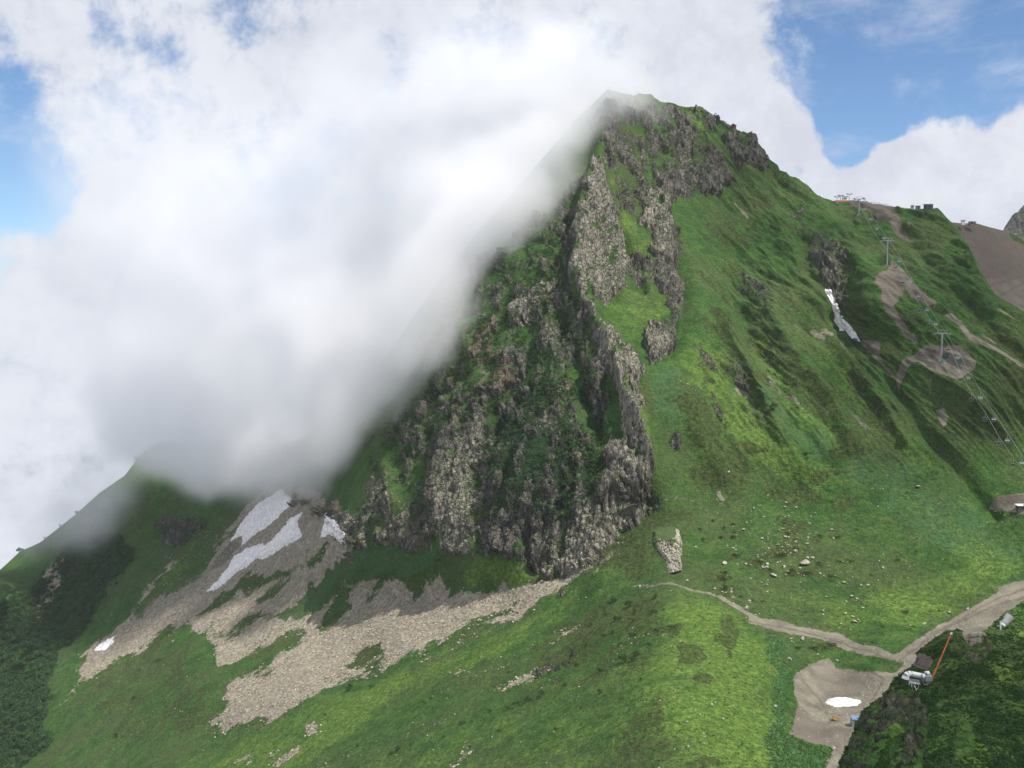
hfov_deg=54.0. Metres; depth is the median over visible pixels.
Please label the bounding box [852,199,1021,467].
haul rope
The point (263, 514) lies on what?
snow patch
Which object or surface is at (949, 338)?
haul rope
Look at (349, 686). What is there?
bush
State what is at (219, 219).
sky
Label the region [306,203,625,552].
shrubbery
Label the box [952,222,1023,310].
earth slope
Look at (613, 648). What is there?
grass tufts
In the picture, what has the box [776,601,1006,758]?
gravel
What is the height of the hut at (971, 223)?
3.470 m
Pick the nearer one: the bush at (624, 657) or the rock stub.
the bush at (624, 657)
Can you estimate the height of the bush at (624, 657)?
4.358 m
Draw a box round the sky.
[0,0,1023,568]
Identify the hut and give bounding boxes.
[850,715,858,726]
[922,203,932,209]
[967,221,976,225]
[1015,504,1023,511]
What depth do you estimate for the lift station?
703.97 m
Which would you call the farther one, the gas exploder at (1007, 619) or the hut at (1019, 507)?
the hut at (1019, 507)
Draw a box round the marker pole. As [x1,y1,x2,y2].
[932,632,952,676]
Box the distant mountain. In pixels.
[1003,205,1023,240]
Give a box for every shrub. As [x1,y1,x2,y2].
[774,552,787,556]
[801,571,813,575]
[826,641,837,646]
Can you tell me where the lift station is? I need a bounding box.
[834,194,849,202]
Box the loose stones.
[105,450,1023,767]
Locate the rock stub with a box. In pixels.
[651,526,682,572]
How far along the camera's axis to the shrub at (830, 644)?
383.46 m
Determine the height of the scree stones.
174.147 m
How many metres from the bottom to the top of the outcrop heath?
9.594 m
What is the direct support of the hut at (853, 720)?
on the terrain
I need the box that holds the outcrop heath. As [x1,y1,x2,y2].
[840,601,1023,767]
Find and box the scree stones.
[74,479,623,767]
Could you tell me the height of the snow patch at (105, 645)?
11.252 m
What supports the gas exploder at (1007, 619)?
on the outcrop
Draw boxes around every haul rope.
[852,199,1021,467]
[860,200,1023,457]
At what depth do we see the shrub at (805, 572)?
434.31 m
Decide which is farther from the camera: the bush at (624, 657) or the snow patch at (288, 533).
the snow patch at (288, 533)
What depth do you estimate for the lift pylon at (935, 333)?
503.69 m
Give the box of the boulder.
[800,559,809,564]
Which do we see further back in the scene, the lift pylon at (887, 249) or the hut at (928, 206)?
the hut at (928, 206)
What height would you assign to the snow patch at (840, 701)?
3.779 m
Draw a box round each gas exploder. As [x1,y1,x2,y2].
[901,671,931,690]
[997,613,1013,629]
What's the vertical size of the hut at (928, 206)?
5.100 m
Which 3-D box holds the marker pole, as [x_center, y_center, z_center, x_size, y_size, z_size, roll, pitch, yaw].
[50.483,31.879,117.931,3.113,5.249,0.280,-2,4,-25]
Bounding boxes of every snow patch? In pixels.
[94,636,114,650]
[207,512,301,591]
[231,489,292,545]
[320,513,344,543]
[825,289,859,341]
[825,697,860,706]
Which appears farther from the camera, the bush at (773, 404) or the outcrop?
the bush at (773, 404)
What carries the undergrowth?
on the terrain
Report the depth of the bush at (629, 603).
412.35 m
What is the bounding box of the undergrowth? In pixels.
[155,575,832,767]
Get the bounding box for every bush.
[345,682,352,689]
[618,653,629,661]
[624,598,632,607]
[768,403,778,410]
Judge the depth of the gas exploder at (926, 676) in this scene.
115.83 m
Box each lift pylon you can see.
[853,197,864,214]
[880,239,894,265]
[934,330,951,361]
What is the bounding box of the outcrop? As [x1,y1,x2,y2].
[837,601,1023,767]
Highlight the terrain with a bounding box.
[0,89,1023,767]
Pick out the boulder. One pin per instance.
(805, 562)
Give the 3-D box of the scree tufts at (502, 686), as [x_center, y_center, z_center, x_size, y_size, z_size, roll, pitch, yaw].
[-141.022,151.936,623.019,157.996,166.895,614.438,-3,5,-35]
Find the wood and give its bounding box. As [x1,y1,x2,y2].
[0,533,134,767]
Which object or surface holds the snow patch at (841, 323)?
on the terrain
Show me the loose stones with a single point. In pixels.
(629, 638)
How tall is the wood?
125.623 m
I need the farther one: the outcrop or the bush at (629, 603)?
the bush at (629, 603)
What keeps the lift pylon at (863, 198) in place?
on the terrain
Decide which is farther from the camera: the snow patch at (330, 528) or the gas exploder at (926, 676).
the snow patch at (330, 528)
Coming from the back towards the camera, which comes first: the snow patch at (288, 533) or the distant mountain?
the distant mountain
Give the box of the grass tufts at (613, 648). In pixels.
[125,432,1023,767]
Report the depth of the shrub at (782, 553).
446.51 m
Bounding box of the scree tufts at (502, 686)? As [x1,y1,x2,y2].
[78,486,610,767]

